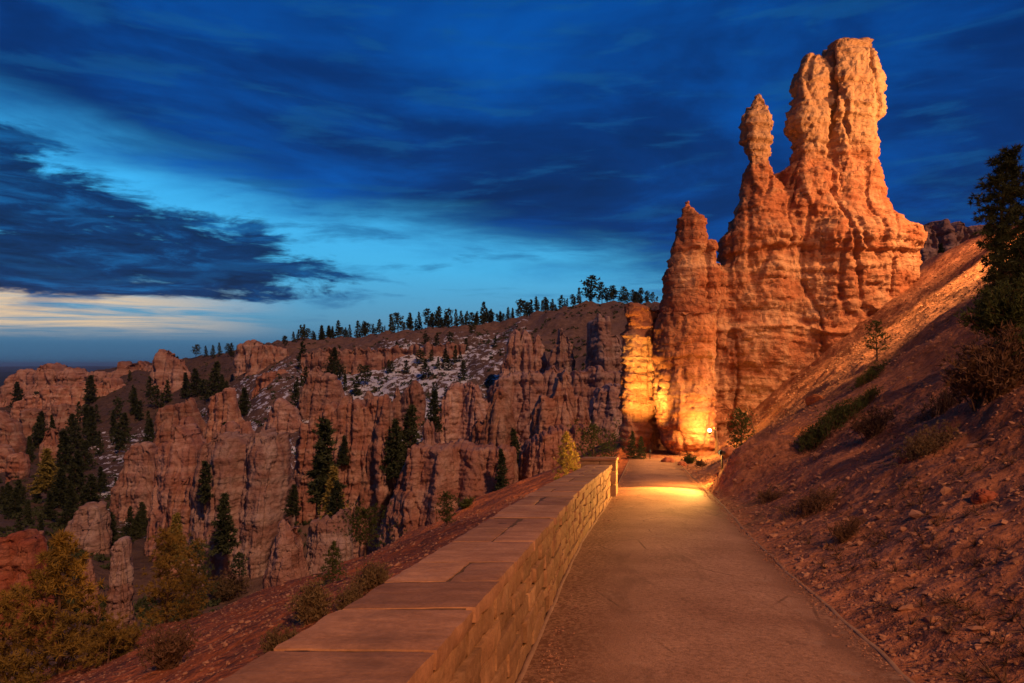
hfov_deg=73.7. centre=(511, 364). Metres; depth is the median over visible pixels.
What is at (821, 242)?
rock tower
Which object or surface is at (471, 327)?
pine tree
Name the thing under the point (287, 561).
hoodoo
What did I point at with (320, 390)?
rock fin
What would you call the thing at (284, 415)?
rock fin
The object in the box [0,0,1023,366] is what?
sky
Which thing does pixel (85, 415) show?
pine tree
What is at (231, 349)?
pine tree
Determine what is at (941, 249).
pine tree
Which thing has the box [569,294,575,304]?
pine tree
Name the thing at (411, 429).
pine tree
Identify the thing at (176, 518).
pine tree
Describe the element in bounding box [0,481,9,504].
pine tree
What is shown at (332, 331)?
pine tree
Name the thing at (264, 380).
cliff
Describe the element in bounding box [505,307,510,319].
pine tree
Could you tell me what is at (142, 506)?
pine tree
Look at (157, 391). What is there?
pine tree
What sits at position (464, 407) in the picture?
cliff
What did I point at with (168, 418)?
rock fin
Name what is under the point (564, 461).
pine tree
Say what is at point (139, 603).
scrub
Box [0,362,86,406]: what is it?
rock fin
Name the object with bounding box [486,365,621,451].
cliff
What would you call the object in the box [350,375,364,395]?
pine tree
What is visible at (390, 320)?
pine tree
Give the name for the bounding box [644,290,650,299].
pine tree
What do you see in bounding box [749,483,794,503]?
dry bush
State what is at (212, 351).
pine tree
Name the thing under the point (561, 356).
rock tower
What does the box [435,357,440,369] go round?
pine tree
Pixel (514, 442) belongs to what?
pine tree
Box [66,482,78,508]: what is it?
pine tree
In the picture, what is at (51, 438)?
rock outcrop
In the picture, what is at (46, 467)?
pine tree
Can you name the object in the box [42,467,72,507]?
pine tree
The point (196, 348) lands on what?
pine tree
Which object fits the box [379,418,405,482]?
pine tree
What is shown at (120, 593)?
hoodoo
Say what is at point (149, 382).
pine tree
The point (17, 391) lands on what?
pine tree
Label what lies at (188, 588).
bush
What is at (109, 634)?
pine tree
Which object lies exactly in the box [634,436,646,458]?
pine tree
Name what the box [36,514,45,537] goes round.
pine tree
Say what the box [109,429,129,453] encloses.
pine tree
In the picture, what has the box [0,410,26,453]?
rock fin
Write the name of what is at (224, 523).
pine tree
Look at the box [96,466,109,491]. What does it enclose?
pine tree
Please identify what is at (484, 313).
pine tree
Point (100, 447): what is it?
pine tree
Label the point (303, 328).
pine tree
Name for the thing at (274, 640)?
sagebrush
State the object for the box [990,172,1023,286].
pine tree
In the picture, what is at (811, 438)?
juniper
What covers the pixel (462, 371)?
pine tree
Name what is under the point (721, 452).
floodlight
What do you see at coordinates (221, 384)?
pine tree
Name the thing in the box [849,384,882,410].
juniper
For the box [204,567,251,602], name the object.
sagebrush
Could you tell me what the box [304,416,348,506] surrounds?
pine tree
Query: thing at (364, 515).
pine tree
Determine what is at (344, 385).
pine tree
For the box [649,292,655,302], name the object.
pine tree
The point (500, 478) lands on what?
pine tree
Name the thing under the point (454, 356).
pine tree
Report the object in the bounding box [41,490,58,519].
pine tree
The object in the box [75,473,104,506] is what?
pine tree
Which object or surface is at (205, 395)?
pine tree
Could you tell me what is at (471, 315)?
pine tree
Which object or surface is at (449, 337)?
pine tree
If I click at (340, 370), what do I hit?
pine tree
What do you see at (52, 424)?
pine tree
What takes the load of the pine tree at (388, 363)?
on the ground at (926, 360)
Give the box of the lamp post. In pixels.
[708,427,717,453]
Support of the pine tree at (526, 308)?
on the ground at (926, 360)
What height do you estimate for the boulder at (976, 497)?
0.203 m
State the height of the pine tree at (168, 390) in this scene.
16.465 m
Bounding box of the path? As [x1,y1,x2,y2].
[521,458,908,682]
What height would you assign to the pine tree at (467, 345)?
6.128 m
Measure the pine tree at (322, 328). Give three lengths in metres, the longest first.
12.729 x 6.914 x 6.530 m
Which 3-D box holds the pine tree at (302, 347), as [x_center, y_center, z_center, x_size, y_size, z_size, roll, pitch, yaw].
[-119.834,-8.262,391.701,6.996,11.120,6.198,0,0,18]
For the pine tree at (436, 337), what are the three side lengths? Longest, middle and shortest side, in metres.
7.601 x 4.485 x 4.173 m
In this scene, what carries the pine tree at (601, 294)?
on the ground at (926, 360)
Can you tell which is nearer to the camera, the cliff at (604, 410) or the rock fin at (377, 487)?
the rock fin at (377, 487)
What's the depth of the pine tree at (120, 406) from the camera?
438.31 m
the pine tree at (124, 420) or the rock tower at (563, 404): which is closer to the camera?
the rock tower at (563, 404)
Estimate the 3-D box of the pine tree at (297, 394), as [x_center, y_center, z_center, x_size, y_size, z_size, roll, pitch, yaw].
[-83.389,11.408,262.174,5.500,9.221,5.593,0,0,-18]
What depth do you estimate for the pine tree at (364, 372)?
279.93 m
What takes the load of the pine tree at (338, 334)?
on the ground at (926, 360)
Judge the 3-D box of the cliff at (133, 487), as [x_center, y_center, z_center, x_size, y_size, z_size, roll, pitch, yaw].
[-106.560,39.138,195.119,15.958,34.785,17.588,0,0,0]
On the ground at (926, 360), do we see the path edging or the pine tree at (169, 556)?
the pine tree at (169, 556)
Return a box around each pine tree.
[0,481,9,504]
[0,484,22,514]
[0,528,125,682]
[0,582,63,682]
[5,486,24,515]
[6,381,24,407]
[11,479,29,504]
[12,512,25,532]
[22,499,35,523]
[24,447,59,494]
[25,436,35,461]
[30,415,46,448]
[30,476,42,499]
[32,411,47,436]
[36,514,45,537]
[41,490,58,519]
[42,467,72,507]
[48,414,55,429]
[53,430,79,469]
[53,500,74,530]
[54,455,61,473]
[58,612,146,674]
[62,413,90,447]
[62,450,89,497]
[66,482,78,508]
[70,439,98,469]
[74,401,82,422]
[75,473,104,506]
[79,404,90,418]
[82,375,99,402]
[82,406,96,434]
[85,406,98,445]
[94,403,101,423]
[94,431,104,454]
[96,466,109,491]
[109,410,117,434]
[109,412,137,442]
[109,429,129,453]
[110,511,122,544]
[111,397,123,419]
[122,506,137,536]
[126,385,134,403]
[127,370,132,380]
[128,514,146,539]
[129,388,139,414]
[130,523,208,630]
[135,400,144,420]
[135,501,148,526]
[139,418,154,442]
[140,510,146,533]
[144,376,152,395]
[144,410,149,431]
[147,385,165,409]
[157,394,165,410]
[160,512,188,563]
[163,380,173,402]
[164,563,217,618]
[167,535,218,603]
[179,372,189,398]
[182,368,203,397]
[191,344,200,353]
[195,460,213,509]
[197,379,214,404]
[205,360,224,397]
[209,492,241,555]
[210,345,215,357]
[217,343,222,354]
[218,374,224,392]
[224,343,229,353]
[227,342,234,356]
[227,551,247,580]
[238,387,250,415]
[281,335,288,344]
[281,484,301,516]
[289,384,299,404]
[291,331,296,341]
[294,377,299,393]
[296,352,300,367]
[297,341,306,358]
[300,324,307,338]
[301,366,308,383]
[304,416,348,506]
[305,442,330,514]
[312,540,348,585]
[317,325,325,338]
[317,466,348,518]
[321,347,346,373]
[323,480,352,524]
[325,325,330,336]
[330,326,334,338]
[332,361,336,373]
[332,498,406,558]
[334,320,340,336]
[334,364,345,379]
[336,435,349,465]
[342,375,348,390]
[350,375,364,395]
[354,320,362,336]
[357,365,372,385]
[361,320,367,336]
[375,319,383,333]
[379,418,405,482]
[385,360,391,372]
[386,361,394,371]
[388,314,394,330]
[389,312,405,332]
[391,403,422,470]
[403,360,409,373]
[406,312,414,328]
[414,349,425,361]
[416,312,422,328]
[420,358,432,378]
[421,333,431,344]
[423,308,435,324]
[424,390,446,432]
[428,350,434,360]
[430,382,435,396]
[433,332,440,345]
[434,305,441,326]
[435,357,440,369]
[435,491,460,525]
[437,317,443,327]
[441,348,447,361]
[443,355,454,370]
[444,307,453,323]
[447,331,454,343]
[451,346,457,362]
[453,309,457,324]
[457,311,463,324]
[457,361,467,376]
[464,338,469,349]
[466,312,474,323]
[468,322,477,332]
[475,311,479,324]
[478,301,487,323]
[493,448,509,490]
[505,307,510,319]
[509,428,521,463]
[515,299,524,315]
[524,302,530,315]
[526,299,534,313]
[533,296,539,310]
[552,431,580,479]
[557,295,564,308]
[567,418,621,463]
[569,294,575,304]
[576,288,581,302]
[579,275,602,300]
[592,427,636,459]
[597,281,605,299]
[603,287,610,299]
[607,285,616,297]
[607,292,612,300]
[610,290,619,300]
[617,286,627,299]
[625,431,637,457]
[631,294,639,302]
[632,291,642,302]
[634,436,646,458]
[638,287,644,302]
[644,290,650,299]
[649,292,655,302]
[725,406,755,447]
[859,319,898,358]
[937,243,945,253]
[967,143,1023,295]
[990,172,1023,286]
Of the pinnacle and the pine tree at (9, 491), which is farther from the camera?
the pine tree at (9, 491)
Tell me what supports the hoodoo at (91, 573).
on the ground at (926, 360)
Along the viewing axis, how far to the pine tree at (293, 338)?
499.27 m
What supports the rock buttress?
on the ground at (926, 360)
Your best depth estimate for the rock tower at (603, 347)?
224.80 m
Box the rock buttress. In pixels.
[618,302,666,451]
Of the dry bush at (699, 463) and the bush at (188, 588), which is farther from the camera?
the dry bush at (699, 463)
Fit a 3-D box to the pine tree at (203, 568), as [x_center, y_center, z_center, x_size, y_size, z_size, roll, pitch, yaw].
[-23.336,15.108,49.807,3.697,5.293,3.757,0,0,0]
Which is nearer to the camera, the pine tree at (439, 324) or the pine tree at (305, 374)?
the pine tree at (305, 374)
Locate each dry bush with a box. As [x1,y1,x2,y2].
[132,619,201,670]
[695,459,708,466]
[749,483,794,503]
[774,478,847,520]
[820,513,867,543]
[844,399,903,441]
[883,419,966,467]
[899,382,966,422]
[938,320,1023,412]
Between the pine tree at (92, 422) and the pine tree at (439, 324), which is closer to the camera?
the pine tree at (92, 422)
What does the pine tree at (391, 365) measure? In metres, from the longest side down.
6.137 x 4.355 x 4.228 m
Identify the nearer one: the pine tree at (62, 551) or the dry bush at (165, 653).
the dry bush at (165, 653)
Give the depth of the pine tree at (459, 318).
422.73 m
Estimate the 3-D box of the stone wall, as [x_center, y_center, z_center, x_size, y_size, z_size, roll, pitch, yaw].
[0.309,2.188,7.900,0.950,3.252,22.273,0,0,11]
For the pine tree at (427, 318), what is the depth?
494.26 m
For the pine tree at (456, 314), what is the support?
on the ground at (926, 360)
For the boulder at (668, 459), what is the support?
on the path
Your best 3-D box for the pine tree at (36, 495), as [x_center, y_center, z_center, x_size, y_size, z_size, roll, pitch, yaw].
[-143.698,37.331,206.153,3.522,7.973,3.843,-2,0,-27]
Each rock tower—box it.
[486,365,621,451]
[498,329,547,378]
[529,369,590,438]
[544,328,575,374]
[585,313,622,371]
[714,37,927,437]
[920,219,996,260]
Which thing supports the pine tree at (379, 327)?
on the ground at (926, 360)
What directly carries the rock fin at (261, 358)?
on the ground at (926, 360)
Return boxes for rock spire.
[651,201,722,455]
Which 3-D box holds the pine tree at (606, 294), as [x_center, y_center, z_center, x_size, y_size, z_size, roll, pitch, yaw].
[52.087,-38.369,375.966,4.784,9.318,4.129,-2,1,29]
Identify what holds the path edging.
on the path
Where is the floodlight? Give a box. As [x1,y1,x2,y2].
[718,450,725,469]
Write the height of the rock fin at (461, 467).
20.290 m
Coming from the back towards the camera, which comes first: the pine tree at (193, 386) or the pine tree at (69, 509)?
the pine tree at (193, 386)
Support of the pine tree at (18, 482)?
on the ground at (926, 360)
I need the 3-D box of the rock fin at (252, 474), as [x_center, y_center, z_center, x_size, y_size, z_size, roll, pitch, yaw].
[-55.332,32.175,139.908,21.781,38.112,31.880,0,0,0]
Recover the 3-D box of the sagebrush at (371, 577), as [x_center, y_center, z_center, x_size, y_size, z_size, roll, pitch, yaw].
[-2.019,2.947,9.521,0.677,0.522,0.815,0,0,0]
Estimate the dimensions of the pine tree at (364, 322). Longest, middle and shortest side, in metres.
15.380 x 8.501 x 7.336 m
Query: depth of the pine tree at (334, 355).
309.22 m
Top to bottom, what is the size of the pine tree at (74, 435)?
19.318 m
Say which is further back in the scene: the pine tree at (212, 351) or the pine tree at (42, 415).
the pine tree at (212, 351)
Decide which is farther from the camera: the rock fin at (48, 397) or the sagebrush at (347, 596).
the rock fin at (48, 397)
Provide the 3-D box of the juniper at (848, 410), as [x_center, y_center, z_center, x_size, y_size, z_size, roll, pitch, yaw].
[8.458,1.316,17.652,1.418,1.072,1.493,0,0,39]
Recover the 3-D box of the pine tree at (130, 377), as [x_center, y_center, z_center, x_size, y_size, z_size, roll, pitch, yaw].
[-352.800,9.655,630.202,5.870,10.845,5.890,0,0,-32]
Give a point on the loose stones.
(914, 514)
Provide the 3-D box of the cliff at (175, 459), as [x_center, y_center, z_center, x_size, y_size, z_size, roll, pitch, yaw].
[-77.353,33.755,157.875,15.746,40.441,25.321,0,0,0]
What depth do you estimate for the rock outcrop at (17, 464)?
248.00 m
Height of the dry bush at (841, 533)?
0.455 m
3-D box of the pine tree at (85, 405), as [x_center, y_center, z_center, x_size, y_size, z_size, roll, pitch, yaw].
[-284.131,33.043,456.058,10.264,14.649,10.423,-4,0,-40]
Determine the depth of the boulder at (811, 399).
26.95 m
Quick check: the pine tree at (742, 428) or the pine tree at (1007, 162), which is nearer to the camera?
the pine tree at (1007, 162)
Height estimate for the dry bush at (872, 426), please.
0.970 m
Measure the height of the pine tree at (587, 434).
2.796 m
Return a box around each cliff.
[17,403,83,437]
[109,441,158,522]
[143,423,206,561]
[158,475,193,578]
[202,387,244,442]
[251,369,289,398]
[292,396,378,524]
[300,342,465,376]
[435,382,490,443]
[518,423,607,480]
[588,383,621,440]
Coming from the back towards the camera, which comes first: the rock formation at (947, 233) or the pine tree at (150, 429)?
the pine tree at (150, 429)
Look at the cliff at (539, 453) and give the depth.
111.57 m
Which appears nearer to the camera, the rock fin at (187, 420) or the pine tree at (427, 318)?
the rock fin at (187, 420)
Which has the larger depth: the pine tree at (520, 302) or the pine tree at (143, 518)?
the pine tree at (520, 302)
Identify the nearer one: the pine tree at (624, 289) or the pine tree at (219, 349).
the pine tree at (624, 289)
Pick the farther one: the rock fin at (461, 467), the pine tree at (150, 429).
the pine tree at (150, 429)
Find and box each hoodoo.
[0,528,56,645]
[80,559,100,625]
[105,536,136,631]
[262,517,308,588]
[306,507,353,574]
[363,380,425,433]
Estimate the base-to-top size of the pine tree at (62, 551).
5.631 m
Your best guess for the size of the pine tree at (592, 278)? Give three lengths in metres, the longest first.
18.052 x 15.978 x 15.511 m
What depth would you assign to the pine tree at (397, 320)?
422.15 m
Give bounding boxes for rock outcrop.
[0,444,14,472]
[5,452,30,482]
[38,428,61,462]
[149,349,191,393]
[216,420,255,434]
[233,339,262,379]
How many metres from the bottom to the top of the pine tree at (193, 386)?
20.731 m
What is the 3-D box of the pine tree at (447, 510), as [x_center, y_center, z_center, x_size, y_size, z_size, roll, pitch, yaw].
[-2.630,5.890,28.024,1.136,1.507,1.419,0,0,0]
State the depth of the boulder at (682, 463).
33.84 m
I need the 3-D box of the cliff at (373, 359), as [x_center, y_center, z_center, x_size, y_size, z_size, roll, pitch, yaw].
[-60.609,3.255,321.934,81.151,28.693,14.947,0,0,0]
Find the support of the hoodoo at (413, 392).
on the ground at (926, 360)
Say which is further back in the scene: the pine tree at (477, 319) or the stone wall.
the pine tree at (477, 319)
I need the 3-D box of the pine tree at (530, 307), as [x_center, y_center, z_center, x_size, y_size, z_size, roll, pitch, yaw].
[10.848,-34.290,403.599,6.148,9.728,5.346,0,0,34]
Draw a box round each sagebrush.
[95,623,145,657]
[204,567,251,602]
[257,622,297,656]
[285,577,340,626]
[328,581,366,611]
[343,557,392,592]
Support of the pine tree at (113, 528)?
on the ground at (926, 360)
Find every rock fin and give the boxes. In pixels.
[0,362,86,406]
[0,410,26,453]
[10,377,125,419]
[64,501,112,554]
[84,361,151,382]
[152,397,205,446]
[174,416,199,436]
[184,428,295,585]
[244,344,288,377]
[261,398,302,433]
[296,366,345,419]
[352,394,397,557]
[375,438,517,550]
[469,386,516,446]
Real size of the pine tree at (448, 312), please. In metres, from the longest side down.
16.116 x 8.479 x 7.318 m
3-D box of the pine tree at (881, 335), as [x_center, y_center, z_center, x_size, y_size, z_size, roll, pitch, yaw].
[14.486,-1.000,26.903,1.412,1.659,1.235,0,0,37]
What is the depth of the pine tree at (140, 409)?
444.31 m
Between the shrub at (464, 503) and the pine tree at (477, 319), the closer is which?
the shrub at (464, 503)
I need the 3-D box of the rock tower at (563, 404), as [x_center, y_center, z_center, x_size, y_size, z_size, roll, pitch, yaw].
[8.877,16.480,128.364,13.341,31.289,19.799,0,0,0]
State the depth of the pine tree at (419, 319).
504.49 m
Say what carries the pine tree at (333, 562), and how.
on the ground at (926, 360)
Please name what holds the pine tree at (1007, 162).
on the ground at (926, 360)
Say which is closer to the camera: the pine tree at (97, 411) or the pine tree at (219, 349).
the pine tree at (97, 411)
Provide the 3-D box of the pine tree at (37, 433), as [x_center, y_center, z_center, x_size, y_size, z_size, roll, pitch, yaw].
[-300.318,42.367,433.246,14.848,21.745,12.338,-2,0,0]
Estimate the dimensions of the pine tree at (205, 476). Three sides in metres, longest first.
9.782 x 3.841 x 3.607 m
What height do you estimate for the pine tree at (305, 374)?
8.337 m
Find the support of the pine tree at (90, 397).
on the ground at (926, 360)
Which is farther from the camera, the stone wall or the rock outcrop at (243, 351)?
the rock outcrop at (243, 351)
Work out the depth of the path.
6.35 m
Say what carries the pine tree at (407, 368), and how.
on the ground at (926, 360)
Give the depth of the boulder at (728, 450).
26.79 m
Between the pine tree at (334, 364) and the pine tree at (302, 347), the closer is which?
the pine tree at (334, 364)
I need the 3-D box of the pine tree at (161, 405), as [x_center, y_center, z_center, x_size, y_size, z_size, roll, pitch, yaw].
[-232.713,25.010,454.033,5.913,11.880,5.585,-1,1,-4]
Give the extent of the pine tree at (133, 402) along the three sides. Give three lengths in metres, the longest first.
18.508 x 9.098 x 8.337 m
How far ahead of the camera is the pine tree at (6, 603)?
17.91 m
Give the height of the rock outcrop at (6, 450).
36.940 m
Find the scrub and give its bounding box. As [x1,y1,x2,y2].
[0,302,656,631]
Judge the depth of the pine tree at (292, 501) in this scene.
119.54 m
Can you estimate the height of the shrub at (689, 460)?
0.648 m
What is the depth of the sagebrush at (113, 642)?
16.77 m
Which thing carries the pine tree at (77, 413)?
on the ground at (926, 360)
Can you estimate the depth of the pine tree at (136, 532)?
172.48 m
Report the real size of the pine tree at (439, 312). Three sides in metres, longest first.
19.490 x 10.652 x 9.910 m
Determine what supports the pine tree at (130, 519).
on the ground at (926, 360)
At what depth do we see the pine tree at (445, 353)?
312.34 m
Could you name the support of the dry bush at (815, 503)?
on the ground at (926, 360)
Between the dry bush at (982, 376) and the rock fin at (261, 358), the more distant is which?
the rock fin at (261, 358)
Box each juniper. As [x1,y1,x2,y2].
[793,413,844,455]
[811,397,868,429]
[847,358,890,389]
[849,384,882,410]
[954,272,1023,339]
[988,324,1023,375]
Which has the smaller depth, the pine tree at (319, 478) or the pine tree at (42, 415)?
the pine tree at (319, 478)
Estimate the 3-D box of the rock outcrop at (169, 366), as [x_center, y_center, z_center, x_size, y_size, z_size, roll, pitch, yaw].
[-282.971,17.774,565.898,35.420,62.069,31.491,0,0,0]
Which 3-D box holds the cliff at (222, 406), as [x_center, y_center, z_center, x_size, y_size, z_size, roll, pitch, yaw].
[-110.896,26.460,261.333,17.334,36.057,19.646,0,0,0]
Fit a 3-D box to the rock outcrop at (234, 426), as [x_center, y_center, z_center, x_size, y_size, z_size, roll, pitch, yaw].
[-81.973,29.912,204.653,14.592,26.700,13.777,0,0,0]
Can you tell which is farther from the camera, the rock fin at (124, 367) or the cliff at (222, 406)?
the rock fin at (124, 367)
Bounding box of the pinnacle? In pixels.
[422,419,436,445]
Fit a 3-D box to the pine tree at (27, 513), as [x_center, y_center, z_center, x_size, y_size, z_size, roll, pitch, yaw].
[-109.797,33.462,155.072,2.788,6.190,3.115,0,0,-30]
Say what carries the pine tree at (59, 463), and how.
on the ground at (926, 360)
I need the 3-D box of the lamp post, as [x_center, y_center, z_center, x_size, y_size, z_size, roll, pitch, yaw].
[12.055,4.668,40.945,0.680,1.916,0.236,0,0,-9]
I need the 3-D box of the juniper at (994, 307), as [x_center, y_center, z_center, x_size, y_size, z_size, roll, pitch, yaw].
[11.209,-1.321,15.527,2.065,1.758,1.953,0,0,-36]
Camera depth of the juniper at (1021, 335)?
11.05 m
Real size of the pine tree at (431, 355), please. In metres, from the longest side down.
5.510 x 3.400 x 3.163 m
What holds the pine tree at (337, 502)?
on the ground at (926, 360)
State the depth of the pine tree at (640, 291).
422.44 m
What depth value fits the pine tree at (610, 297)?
374.01 m
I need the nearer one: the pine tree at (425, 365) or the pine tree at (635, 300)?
the pine tree at (425, 365)
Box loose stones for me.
[675,222,1023,682]
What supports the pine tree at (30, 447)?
on the ground at (926, 360)
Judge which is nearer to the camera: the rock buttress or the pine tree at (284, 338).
the rock buttress
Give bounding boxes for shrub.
[457,496,474,508]
[680,453,696,463]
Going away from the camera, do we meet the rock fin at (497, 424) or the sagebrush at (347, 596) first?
the sagebrush at (347, 596)
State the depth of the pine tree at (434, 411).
149.38 m
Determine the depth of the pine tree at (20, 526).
141.54 m
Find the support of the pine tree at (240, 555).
on the ground at (926, 360)
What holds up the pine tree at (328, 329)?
on the ground at (926, 360)
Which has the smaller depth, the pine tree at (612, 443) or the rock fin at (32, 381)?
the pine tree at (612, 443)
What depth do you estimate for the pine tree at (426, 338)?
372.72 m
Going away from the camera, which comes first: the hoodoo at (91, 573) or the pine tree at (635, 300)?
the hoodoo at (91, 573)
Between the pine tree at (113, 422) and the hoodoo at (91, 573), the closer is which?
the hoodoo at (91, 573)
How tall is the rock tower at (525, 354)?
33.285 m
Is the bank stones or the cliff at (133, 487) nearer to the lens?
the bank stones
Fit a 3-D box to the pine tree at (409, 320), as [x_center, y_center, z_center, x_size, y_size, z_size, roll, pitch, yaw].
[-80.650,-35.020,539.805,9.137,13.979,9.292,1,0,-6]
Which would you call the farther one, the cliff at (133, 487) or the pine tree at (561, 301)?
the pine tree at (561, 301)
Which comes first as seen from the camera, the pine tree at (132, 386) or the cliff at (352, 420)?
the cliff at (352, 420)
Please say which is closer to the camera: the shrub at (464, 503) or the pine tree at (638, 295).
the shrub at (464, 503)
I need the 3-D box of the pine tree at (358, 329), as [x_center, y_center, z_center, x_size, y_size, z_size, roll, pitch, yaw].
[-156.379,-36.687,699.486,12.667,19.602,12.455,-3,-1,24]
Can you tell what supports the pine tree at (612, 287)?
on the ground at (926, 360)
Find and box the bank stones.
[38,494,526,682]
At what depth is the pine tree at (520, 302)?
475.68 m
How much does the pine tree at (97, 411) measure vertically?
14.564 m
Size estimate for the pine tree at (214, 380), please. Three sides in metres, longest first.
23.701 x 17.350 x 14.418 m
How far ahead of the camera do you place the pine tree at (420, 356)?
311.49 m
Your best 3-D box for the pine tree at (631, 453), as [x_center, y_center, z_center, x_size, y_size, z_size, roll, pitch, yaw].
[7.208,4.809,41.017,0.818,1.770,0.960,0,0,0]
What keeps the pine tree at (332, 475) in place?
on the ground at (926, 360)
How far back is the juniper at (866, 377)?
22.61 m
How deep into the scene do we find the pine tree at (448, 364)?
299.65 m
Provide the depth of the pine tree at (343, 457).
159.79 m
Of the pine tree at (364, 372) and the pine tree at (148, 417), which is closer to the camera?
the pine tree at (364, 372)
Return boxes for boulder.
[661,457,674,462]
[677,461,686,465]
[719,446,734,458]
[805,394,822,405]
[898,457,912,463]
[970,489,997,503]
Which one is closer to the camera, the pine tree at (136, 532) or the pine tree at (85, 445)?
the pine tree at (136, 532)
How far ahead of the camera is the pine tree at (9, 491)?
166.81 m
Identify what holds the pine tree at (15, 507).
on the ground at (926, 360)
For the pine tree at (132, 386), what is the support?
on the ground at (926, 360)
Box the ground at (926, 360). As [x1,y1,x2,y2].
[0,226,1023,682]
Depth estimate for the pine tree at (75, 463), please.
210.17 m
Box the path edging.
[515,461,914,682]
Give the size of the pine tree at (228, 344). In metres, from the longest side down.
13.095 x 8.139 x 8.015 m
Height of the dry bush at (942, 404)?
1.170 m
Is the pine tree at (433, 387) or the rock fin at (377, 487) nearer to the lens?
the rock fin at (377, 487)
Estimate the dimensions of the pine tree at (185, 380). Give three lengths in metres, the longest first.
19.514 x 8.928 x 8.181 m
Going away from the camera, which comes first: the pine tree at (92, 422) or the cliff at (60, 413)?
the pine tree at (92, 422)
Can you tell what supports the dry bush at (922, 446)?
on the ground at (926, 360)
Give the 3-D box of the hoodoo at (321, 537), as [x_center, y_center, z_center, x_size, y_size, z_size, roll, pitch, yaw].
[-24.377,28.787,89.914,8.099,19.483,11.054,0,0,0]
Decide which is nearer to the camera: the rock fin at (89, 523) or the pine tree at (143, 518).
the rock fin at (89, 523)
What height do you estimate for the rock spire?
17.918 m
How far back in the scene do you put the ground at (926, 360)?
15.22 m
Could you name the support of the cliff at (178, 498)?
on the ground at (926, 360)
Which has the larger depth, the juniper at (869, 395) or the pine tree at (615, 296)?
the pine tree at (615, 296)
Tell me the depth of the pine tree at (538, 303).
399.74 m
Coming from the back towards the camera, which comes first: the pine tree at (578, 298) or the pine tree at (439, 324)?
the pine tree at (439, 324)
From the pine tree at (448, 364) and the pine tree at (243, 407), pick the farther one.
the pine tree at (448, 364)
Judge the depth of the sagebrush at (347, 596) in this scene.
8.41 m
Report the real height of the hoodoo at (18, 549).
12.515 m
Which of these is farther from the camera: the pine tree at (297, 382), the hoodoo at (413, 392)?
the pine tree at (297, 382)
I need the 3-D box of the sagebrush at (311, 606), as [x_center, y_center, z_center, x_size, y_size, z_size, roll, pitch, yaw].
[-2.412,2.864,8.264,0.742,0.624,0.520,0,0,0]
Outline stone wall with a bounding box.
[216,457,617,682]
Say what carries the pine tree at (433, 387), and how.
on the ground at (926, 360)
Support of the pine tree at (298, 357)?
on the ground at (926, 360)

